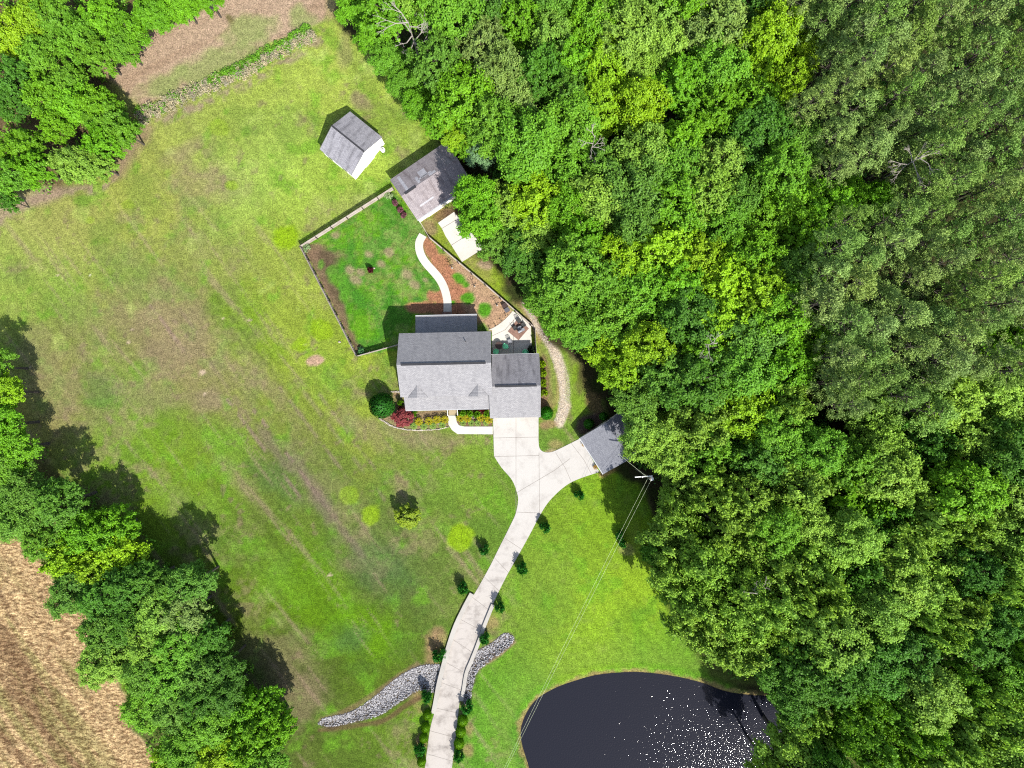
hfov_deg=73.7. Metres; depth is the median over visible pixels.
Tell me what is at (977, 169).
pine tree
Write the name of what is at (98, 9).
tree
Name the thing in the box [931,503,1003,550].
tree
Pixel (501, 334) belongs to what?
patio
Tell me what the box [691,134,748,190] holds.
tree
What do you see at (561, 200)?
tree
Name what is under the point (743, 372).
tree
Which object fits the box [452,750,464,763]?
young tree
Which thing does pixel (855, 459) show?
tree
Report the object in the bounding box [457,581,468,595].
young tree
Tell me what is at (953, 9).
pine tree
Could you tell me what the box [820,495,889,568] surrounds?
tree
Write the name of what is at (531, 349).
potted plant
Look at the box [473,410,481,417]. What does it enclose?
shrub
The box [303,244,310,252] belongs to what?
flowering plant
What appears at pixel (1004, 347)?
pine tree
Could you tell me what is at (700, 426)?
tree
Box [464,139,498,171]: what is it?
tree
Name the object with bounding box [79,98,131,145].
tree
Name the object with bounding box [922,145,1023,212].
pine tree
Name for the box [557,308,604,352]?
tree
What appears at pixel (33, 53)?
tree
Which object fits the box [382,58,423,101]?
tree
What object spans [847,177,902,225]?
tree
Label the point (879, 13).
pine tree
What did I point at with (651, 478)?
power pole
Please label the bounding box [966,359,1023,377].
pine tree
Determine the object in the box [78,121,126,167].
tree
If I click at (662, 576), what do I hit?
tree
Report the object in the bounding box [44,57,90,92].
tree
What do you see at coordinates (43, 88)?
tree
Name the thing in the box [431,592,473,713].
kerb wall
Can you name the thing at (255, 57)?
brush
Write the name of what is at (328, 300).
fence
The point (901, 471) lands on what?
tree
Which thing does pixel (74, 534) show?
tree
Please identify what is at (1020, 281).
pine tree
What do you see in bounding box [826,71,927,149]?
pine tree
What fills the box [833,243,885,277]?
pine tree
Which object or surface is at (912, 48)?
pine tree
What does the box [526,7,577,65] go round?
tree
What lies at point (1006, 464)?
tree
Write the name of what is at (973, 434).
tree
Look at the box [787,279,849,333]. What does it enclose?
pine tree
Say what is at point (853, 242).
pine tree
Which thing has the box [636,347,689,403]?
tree
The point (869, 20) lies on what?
pine tree
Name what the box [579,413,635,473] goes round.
outbuilding
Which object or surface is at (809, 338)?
tree
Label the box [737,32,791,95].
tree
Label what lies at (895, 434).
tree
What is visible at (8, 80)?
tree
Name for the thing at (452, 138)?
tree
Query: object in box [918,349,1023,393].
pine tree
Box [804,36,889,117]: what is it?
pine tree
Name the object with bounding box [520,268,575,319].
tree
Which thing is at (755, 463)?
tree
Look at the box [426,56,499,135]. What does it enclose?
tree
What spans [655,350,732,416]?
tree
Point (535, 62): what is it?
tree
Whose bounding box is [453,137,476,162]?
tree
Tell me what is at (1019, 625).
tree
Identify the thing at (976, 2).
pine tree
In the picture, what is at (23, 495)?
tree
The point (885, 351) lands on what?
pine tree
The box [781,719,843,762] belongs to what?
tree
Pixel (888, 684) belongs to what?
tree
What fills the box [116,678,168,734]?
tree
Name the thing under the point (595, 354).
tree
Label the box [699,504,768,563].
tree
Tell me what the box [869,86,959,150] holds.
pine tree
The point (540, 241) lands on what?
tree
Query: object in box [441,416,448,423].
shrub
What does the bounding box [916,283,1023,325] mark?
pine tree
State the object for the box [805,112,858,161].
pine tree
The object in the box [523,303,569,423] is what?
gravel
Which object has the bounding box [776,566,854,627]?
tree
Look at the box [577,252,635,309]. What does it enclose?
tree
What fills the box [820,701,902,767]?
tree
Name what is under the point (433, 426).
shrub
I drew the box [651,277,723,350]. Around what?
tree
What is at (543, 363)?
shrub
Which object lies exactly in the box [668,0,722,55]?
tree
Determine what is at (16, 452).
tree
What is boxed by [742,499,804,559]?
tree
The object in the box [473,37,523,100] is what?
tree
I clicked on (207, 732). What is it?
tree
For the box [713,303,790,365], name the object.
tree
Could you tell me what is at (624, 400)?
tree
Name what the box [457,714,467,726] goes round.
round shrub
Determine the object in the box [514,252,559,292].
tree
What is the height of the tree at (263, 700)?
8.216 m
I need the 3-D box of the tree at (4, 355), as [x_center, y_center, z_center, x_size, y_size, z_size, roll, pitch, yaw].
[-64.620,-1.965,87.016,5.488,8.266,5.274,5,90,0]
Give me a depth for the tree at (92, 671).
82.34 m
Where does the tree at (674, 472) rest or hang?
on the ground
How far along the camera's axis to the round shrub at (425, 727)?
90.00 m
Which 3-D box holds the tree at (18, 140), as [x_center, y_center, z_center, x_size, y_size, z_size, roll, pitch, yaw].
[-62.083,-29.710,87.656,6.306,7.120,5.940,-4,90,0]
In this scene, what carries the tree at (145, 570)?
on the ground
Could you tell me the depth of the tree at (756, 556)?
78.43 m
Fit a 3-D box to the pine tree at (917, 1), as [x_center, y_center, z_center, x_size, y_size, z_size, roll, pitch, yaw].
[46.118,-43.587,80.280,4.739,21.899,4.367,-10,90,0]
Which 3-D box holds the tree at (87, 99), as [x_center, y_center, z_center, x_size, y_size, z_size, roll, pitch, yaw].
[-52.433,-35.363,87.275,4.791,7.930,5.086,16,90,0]
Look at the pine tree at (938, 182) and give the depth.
73.89 m
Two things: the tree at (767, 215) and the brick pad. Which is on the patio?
the brick pad
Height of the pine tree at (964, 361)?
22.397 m
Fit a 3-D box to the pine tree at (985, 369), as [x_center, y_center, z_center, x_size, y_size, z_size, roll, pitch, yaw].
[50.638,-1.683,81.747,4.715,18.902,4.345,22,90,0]
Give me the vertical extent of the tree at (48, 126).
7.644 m
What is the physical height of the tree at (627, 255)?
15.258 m
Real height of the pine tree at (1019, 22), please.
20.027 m
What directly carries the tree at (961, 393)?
on the ground
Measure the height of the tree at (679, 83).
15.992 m
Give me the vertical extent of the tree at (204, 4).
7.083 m
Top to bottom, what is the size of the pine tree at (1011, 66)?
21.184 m
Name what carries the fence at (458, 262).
on the ground
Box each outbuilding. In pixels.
[390,144,466,221]
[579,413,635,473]
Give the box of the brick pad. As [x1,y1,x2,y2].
[508,321,528,339]
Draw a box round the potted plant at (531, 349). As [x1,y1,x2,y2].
[527,345,535,352]
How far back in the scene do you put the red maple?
89.35 m
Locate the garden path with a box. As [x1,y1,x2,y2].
[415,233,451,313]
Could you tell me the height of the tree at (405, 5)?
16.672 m
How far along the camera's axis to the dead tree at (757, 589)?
76.56 m
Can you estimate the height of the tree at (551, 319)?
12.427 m
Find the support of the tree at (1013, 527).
on the ground
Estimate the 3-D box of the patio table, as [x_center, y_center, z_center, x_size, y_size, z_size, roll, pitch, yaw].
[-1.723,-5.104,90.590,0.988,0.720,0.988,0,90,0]
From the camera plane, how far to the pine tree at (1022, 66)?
76.25 m
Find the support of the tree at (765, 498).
on the ground
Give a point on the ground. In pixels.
(200, 380)
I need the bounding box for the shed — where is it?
[320,112,383,178]
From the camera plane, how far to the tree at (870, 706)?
76.60 m
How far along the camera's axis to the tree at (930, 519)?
76.74 m
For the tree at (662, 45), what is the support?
on the ground
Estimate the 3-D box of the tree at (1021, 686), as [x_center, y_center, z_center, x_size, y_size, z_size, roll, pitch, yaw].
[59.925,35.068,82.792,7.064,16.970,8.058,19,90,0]
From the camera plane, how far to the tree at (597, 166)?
77.61 m
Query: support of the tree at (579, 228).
on the ground
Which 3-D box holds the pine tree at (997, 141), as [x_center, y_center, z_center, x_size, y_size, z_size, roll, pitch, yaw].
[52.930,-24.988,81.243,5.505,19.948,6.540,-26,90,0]
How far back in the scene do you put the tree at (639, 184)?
75.82 m
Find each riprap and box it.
[318,664,443,726]
[463,633,513,704]
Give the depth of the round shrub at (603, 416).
89.84 m
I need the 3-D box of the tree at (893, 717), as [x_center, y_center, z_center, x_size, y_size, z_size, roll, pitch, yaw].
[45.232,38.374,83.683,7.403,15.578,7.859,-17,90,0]
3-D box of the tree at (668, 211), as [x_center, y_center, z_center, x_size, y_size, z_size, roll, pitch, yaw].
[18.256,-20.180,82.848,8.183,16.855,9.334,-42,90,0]
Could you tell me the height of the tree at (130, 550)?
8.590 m
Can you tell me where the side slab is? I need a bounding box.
[438,212,480,261]
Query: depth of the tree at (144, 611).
82.03 m
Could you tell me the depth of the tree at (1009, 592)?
77.03 m
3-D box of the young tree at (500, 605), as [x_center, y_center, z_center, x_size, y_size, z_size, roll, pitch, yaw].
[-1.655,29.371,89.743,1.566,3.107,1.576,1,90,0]
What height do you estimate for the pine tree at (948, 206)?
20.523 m
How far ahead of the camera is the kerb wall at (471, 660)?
90.70 m
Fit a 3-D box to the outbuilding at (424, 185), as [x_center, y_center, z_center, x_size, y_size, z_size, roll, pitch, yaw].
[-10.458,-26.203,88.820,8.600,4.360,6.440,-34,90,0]
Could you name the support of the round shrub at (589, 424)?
on the ground
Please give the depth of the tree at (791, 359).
76.96 m
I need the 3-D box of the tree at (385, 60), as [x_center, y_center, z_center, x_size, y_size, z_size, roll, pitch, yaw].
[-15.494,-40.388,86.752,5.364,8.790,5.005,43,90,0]
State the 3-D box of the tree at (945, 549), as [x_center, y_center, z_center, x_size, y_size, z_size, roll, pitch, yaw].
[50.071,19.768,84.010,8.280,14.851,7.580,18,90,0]
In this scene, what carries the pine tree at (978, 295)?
on the ground
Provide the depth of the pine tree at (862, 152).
75.11 m
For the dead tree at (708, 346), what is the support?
on the ground
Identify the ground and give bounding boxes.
[0,0,1023,767]
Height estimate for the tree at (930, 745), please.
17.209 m
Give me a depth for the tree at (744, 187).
77.43 m
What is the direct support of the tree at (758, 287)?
on the ground
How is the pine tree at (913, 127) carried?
on the ground
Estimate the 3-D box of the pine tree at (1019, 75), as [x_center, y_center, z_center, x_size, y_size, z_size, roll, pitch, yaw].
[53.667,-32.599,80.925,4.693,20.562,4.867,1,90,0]
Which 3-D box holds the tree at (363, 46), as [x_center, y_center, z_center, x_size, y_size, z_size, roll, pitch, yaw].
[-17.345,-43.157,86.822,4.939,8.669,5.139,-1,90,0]
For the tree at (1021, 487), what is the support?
on the ground
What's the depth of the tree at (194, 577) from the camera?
82.58 m
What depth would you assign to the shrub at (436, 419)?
90.31 m
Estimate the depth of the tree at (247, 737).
83.04 m
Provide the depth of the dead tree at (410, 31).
75.90 m
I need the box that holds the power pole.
[635,468,653,480]
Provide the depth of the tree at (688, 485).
80.89 m
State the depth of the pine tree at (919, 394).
74.97 m
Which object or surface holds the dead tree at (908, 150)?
on the ground
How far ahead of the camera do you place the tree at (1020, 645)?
78.29 m
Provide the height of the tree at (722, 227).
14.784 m
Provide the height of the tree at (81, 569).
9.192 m
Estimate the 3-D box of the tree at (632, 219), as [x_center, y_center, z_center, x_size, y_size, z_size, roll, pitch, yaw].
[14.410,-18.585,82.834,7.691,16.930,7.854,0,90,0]
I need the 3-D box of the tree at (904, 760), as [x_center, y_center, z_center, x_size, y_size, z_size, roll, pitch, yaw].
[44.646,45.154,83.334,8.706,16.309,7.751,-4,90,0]
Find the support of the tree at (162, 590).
on the ground
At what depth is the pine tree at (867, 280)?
71.40 m
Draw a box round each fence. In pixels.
[299,187,394,247]
[299,245,358,356]
[355,343,397,356]
[420,222,530,325]
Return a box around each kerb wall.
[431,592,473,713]
[460,604,494,700]
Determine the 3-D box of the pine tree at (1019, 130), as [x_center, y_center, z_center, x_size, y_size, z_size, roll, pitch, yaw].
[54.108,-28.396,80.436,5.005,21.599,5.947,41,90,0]
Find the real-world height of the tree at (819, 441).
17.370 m
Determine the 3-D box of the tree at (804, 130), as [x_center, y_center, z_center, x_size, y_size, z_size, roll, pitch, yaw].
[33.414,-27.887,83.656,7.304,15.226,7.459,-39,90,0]
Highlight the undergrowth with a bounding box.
[377,0,1023,758]
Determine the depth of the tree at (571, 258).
76.61 m
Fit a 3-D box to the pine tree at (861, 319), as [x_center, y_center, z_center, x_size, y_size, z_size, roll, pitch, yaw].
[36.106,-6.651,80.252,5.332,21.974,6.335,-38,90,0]
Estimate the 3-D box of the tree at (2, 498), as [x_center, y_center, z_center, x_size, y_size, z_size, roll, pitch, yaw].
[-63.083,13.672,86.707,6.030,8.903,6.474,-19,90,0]
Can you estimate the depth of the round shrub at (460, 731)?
89.94 m
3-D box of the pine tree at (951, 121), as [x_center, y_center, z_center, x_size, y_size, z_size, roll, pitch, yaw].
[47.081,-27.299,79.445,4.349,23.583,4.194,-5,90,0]
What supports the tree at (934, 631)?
on the ground
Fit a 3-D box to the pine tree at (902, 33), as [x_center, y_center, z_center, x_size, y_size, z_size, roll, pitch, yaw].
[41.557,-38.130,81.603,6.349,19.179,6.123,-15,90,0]
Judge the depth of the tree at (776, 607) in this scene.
76.49 m
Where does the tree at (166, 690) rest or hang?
on the ground
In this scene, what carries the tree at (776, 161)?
on the ground
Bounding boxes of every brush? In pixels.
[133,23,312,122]
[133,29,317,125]
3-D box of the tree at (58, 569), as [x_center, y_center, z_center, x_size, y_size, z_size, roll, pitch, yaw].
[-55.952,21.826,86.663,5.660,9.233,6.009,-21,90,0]
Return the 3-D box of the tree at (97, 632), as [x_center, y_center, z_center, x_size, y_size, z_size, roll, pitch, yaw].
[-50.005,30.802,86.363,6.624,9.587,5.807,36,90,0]
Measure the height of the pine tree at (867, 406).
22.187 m
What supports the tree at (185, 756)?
on the ground
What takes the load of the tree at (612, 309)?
on the ground
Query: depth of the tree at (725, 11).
76.41 m
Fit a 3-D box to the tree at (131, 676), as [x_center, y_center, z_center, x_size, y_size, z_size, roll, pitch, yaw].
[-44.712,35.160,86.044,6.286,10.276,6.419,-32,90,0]
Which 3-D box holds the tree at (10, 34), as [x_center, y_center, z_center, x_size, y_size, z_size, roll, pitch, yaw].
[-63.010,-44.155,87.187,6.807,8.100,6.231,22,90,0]
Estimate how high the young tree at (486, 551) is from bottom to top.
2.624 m
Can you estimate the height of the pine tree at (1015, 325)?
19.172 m
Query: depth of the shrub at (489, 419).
90.31 m
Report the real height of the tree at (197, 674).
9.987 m
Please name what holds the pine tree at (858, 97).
on the ground
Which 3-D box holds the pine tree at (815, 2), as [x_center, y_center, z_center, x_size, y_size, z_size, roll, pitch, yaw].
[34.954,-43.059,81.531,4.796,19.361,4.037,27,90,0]
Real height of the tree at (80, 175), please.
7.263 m
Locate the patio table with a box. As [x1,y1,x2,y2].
[495,342,502,348]
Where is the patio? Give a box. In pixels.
[490,311,531,353]
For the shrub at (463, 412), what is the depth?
90.23 m
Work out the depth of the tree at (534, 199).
78.64 m
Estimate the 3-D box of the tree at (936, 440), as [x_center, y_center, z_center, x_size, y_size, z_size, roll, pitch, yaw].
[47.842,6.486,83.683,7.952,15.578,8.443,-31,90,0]
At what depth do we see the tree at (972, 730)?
77.47 m
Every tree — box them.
[0,4,39,59]
[0,53,41,102]
[0,85,31,124]
[0,125,49,165]
[0,156,36,204]
[0,191,29,212]
[0,348,27,383]
[0,369,39,408]
[0,402,39,451]
[0,422,49,472]
[0,447,39,484]
[0,461,53,520]
[0,469,38,514]
[0,497,45,543]
[3,0,57,37]
[8,150,61,191]
[13,33,63,76]
[18,523,61,563]
[19,69,65,119]
[26,0,81,40]
[29,476,97,531]
[34,107,79,146]
[37,537,83,578]
[43,572,92,620]
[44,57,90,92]
[44,77,92,133]
[45,145,83,179]
[50,11,97,66]
[52,145,108,184]
[56,506,115,564]
[65,544,124,584]
[71,32,125,77]
[72,80,120,124]
[73,645,120,692]
[74,568,126,623]
[75,613,124,655]
[77,0,127,40]
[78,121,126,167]
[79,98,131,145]
[79,148,119,184]
[84,501,141,551]
[85,536,153,580]
[97,645,138,685]
[100,27,142,66]
[101,564,149,611]
[104,9,152,54]
[104,114,145,149]
[108,599,147,649]
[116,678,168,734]
[119,613,172,667]
[119,646,165,699]
[126,558,174,599]
[131,0,176,34]
[133,589,183,637]
[141,680,201,735]
[142,566,190,614]
[143,652,194,704]
[148,737,198,767]
[150,617,203,675]
[155,584,212,643]
[156,726,207,767]
[160,0,199,28]
[166,558,218,603]
[175,649,224,695]
[178,681,220,726]
[180,695,234,750]
[189,613,231,658]
[190,0,224,19]
[195,724,245,767]
[203,640,246,684]
[203,672,248,719]
[219,714,277,767]
[220,683,268,733]
[241,682,287,728]
[248,739,291,767]
[250,700,298,755]
[333,0,372,32]
[352,20,385,55]
[354,0,424,50]
[367,36,405,76]
[369,392,394,418]
[373,1,431,84]
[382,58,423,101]
[387,0,439,36]
[393,502,421,529]
[400,83,442,119]
[403,29,463,102]
[413,742,425,758]
[415,0,485,59]
[418,102,454,139]
[421,690,431,705]
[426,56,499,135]
[431,649,446,663]
[436,111,469,152]
[450,173,501,218]
[452,15,506,68]
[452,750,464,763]
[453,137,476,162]
[456,198,504,243]
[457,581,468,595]
[460,699,473,715]
[463,92,523,159]
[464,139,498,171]
[470,0,520,41]
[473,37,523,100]
[475,225,518,264]
[478,544,489,555]
[479,632,489,645]
[481,179,530,234]
[491,101,562,185]
[493,73,539,119]
[495,601,504,613]
[498,0,549,54]
[499,226,545,277]
[503,170,562,236]
[512,214,557,256]
[513,38,569,109]
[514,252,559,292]
[516,561,528,576]
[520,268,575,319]
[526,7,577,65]
[532,86,603,161]
[534,0,574,39]
[537,182,594,235]
[537,296,580,341]
[538,65,590,120]
[538,134,595,194]
[538,522,551,533]
[540,31,599,89]
[541,231,610,307]
[557,208,611,264]
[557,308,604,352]
[563,0,624,50]
[566,160,627,235]
[566,289,597,327]
[573,490,584,501]
[575,137,626,187]
[577,75,628,142]
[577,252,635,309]
[579,327,631,376]
[581,34,627,89]
[581,122,605,161]
[581,287,646,347]
[590,0,658,74]
[596,225,655,280]
[597,147,667,227]
[597,349,643,395]
[606,194,668,255]
[608,374,659,420]
[609,72,673,142]
[610,120,672,176]
[613,257,673,322]
[615,45,668,102]
[617,404,660,453]
[621,319,679,372]
[621,426,662,465]
[630,408,688,466]
[632,219,699,281]
[633,18,691,70]
[634,507,697,568]
[635,0,694,35]
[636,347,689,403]
[639,530,676,570]
[644,126,710,207]
[644,546,696,597]
[645,169,707,237]
[646,439,692,483]
[647,252,705,307]
[651,46,717,122]
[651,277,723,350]
[651,484,702,535]
[653,562,725,627]
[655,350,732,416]
[658,594,727,655]
[660,114,706,162]
[660,466,706,508]
[663,0,712,20]
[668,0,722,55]
[669,156,739,228]
[669,231,727,289]
[669,387,739,452]
[673,516,742,599]
[675,326,727,382]
[675,419,741,478]
[680,78,744,139]
[683,28,752,107]
[683,603,740,668]
[684,0,751,53]
[685,461,748,521]
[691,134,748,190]
[692,282,756,350]
[693,241,755,310]
[698,196,754,248]
[699,334,721,361]
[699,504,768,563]
[705,382,777,443]
[708,582,779,654]
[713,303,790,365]
[714,93,801,166]
[715,169,762,224]
[716,339,780,400]
[717,628,772,679]
[718,227,788,286]
[718,471,782,535]
[719,259,791,318]
[720,559,773,612]
[721,69,786,135]
[724,428,792,488]
[725,528,794,586]
[729,0,773,27]
[733,0,806,82]
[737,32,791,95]
[737,577,771,596]
[741,399,812,462]
[742,191,793,247]
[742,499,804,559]
[742,734,792,767]
[744,136,811,200]
[747,282,814,345]
[749,642,808,704]
[750,713,824,767]
[751,167,828,236]
[754,335,821,399]
[755,377,817,426]
[756,448,841,515]
[758,569,814,634]
[759,74,838,151]
[759,555,810,600]
[762,243,828,298]
[763,670,829,730]
[764,599,818,660]
[765,214,825,260]
[767,53,813,103]
[772,0,813,24]
[772,700,834,747]
[773,632,840,702]
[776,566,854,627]
[778,306,835,362]
[779,489,840,548]
[780,110,832,174]
[781,421,848,479]
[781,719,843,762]
[784,28,830,77]
[784,36,855,108]
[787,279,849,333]
[787,600,875,676]
[789,523,850,592]
[792,736,857,767]
[793,0,847,58]
[795,174,861,243]
[796,13,878,94]
[797,0,840,32]
[797,252,853,302]
[798,223,869,271]
[802,362,888,403]
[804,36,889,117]
[804,361,860,405]
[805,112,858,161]
[805,338,866,373]
[806,638,883,708]
[807,0,910,89]
[809,147,858,194]
[811,299,877,347]
[811,385,873,420]
[813,61,869,112]
[815,202,875,240]
[817,87,881,138]
[817,359,909,391]
[817,470,896,524]
[818,0,875,38]
[820,37,920,125]
[820,276,902,318]
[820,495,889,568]
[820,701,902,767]
[821,684,887,735]
[822,104,916,172]
[822,260,879,314]
[823,9,915,97]
[823,224,923,270]
[824,123,897,178]
[825,171,870,214]
[825,431,884,490]
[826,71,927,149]
[826,190,931,247]
[828,295,933,341]
[828,331,893,375]
[828,388,899,433]
[831,0,908,57]
[831,306,900,347]
[832,554,893,611]
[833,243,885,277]
[838,327,942,368]
[844,0,938,74]
[845,410,916,460]
[847,4,940,91]
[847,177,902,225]
[847,579,919,644]
[847,735,926,767]
[848,254,944,301]
[849,162,953,222]
[850,47,949,125]
[851,438,929,507]
[854,619,942,686]
[856,220,950,272]
[856,630,912,700]
[857,113,941,170]
[857,496,916,543]
[858,196,956,243]
[858,357,953,399]
[861,0,969,84]
[862,386,960,439]
[864,105,986,180]
[864,139,932,188]
[865,159,986,222]
[867,68,972,143]
[868,297,958,346]
[868,379,929,411]
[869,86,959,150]
[870,544,943,618]
[871,0,944,44]
[873,513,936,576]
[874,337,980,387]
[875,245,976,282]
[875,315,986,363]
[875,689,926,745]
[877,125,968,181]
[878,25,973,101]
[878,141,943,188]
[880,470,934,515]
[883,694,954,758]
[885,405,965,469]
[886,266,995,314]
[887,216,973,258]
[888,358,990,432]
[890,656,973,735]
[891,304,1014,341]
[891,721,988,767]
[893,134,993,194]
[894,221,1008,265]
[894,354,993,383]
[898,491,980,546]
[899,570,962,629]
[900,64,1001,133]
[900,198,995,241]
[901,24,1014,108]
[902,0,1014,80]
[904,260,1023,308]
[905,611,974,656]
[906,0,979,48]
[912,522,969,584]
[913,194,1023,251]
[915,65,1023,139]
[915,445,967,495]
[916,239,1023,284]
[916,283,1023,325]
[916,336,1021,377]
[917,132,1023,193]
[918,30,1023,112]
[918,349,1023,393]
[919,94,1023,170]
[920,650,991,716]
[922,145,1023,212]
[923,168,1023,215]
[925,454,1015,523]
[926,86,1020,144]
[929,0,1023,65]
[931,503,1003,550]
[932,88,1023,154]
[936,404,1023,469]
[937,15,1023,89]
[938,230,1023,270]
[939,570,993,637]
[940,362,1023,425]
[940,543,1009,601]
[941,63,1023,130]
[945,1,1023,78]
[947,179,1023,225]
[948,608,1014,669]
[948,703,1015,765]
[949,38,1023,106]
[949,310,1023,355]
[955,144,1023,195]
[955,287,1023,320]
[957,671,1023,754]
[958,555,1023,607]
[960,308,1023,364]
[963,416,1023,486]
[963,592,1023,646]
[964,733,1013,767]
[966,267,1023,294]
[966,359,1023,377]
[970,466,1023,529]
[972,591,1023,642]
[973,458,1023,503]
[975,641,1023,698]
[976,503,1023,557]
[977,523,1023,595]
[983,0,1023,25]
[986,121,1023,166]
[986,722,1023,767]
[994,615,1023,675]
[996,657,1023,718]
[1007,368,1023,417]
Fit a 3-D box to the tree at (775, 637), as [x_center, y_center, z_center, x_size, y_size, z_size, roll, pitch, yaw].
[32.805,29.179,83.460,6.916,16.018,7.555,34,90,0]
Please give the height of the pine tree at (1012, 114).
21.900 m
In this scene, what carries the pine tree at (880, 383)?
on the ground
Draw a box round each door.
[363,152,374,166]
[428,204,443,216]
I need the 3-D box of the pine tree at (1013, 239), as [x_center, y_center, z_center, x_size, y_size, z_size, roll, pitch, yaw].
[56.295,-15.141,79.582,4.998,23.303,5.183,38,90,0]
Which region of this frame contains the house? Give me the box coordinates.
[396,312,540,418]
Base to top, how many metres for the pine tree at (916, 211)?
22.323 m
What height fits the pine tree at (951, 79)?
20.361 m
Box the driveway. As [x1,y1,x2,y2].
[425,417,598,767]
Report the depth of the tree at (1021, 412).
78.43 m
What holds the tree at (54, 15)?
on the ground
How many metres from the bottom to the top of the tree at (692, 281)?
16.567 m
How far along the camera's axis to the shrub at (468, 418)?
90.29 m
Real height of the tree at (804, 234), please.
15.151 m
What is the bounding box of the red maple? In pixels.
[390,407,413,426]
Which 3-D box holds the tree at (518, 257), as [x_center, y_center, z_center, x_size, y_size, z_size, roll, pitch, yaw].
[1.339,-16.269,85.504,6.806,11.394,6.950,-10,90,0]
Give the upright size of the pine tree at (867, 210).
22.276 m
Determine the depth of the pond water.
91.36 m
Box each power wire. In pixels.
[506,496,638,763]
[523,508,636,733]
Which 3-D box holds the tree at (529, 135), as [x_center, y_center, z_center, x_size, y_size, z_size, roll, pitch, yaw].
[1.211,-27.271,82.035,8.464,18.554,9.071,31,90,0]
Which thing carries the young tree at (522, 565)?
on the ground
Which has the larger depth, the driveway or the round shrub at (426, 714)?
the driveway
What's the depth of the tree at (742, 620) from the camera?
78.09 m
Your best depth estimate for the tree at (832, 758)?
78.23 m
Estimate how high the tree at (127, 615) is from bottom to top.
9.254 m
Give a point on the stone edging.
(410, 429)
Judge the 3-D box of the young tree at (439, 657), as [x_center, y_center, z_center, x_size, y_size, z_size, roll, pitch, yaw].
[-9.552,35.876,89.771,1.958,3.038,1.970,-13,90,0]
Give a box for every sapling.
[614,530,623,540]
[619,539,625,548]
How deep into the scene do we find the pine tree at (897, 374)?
73.20 m
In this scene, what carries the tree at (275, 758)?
on the ground
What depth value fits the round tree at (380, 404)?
88.09 m
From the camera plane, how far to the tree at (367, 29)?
78.92 m
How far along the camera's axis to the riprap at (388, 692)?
91.17 m
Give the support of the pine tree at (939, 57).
on the ground
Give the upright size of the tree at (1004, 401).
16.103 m
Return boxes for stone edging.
[379,418,448,430]
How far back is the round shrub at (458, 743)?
89.94 m
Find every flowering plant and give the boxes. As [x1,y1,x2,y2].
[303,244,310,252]
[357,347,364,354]
[384,192,392,199]
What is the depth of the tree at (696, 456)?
79.11 m
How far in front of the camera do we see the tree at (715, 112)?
77.87 m
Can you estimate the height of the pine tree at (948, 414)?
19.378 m
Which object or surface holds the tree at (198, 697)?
on the ground
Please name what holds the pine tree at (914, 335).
on the ground
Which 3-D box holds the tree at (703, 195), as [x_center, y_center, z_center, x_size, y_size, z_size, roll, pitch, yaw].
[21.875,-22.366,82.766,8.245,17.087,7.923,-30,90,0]
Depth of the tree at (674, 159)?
76.38 m
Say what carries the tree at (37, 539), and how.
on the ground
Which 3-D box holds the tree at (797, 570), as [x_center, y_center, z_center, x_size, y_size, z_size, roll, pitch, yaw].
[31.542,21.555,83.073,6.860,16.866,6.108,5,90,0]
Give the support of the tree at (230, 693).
on the ground
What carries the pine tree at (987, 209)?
on the ground
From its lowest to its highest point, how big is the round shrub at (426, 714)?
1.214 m
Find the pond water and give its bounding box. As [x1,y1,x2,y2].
[521,672,789,767]
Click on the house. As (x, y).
(444, 361)
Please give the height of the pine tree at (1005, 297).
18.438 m
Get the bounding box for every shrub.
[367,267,373,273]
[397,207,403,212]
[415,418,422,425]
[417,756,425,766]
[419,733,428,743]
[421,722,429,732]
[422,710,431,719]
[425,417,432,424]
[429,423,436,429]
[433,415,440,423]
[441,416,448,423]
[453,737,464,749]
[455,726,465,737]
[456,414,463,421]
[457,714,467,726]
[459,410,465,416]
[464,415,471,422]
[466,410,472,417]
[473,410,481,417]
[477,414,484,421]
[483,410,489,416]
[485,416,492,423]
[540,359,545,368]
[540,369,546,377]
[540,379,546,387]
[541,389,548,396]
[541,406,552,419]
[583,418,593,429]
[599,412,607,420]
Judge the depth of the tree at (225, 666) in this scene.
83.44 m
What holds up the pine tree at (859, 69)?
on the ground
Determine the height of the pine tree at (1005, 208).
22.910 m
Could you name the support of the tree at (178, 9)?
on the ground
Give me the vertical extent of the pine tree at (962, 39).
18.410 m
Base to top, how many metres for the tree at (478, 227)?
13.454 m
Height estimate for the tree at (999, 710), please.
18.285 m
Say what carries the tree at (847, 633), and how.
on the ground
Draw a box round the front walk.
[448,416,492,433]
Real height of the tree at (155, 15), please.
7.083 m
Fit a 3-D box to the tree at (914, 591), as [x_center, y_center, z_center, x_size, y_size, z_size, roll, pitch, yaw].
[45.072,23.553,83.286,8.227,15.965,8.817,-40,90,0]
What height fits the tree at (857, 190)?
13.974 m
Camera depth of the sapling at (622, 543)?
90.19 m
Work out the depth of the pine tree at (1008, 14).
77.61 m
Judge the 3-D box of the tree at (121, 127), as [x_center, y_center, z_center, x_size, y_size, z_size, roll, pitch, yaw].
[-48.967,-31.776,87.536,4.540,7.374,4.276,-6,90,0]
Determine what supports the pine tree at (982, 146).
on the ground
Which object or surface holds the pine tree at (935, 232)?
on the ground
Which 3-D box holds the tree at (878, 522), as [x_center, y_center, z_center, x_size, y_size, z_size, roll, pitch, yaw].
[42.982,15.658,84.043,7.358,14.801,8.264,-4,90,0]
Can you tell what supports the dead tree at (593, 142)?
on the ground
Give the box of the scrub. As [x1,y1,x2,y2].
[0,0,254,754]
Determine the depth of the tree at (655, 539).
80.13 m
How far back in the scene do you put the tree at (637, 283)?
77.85 m

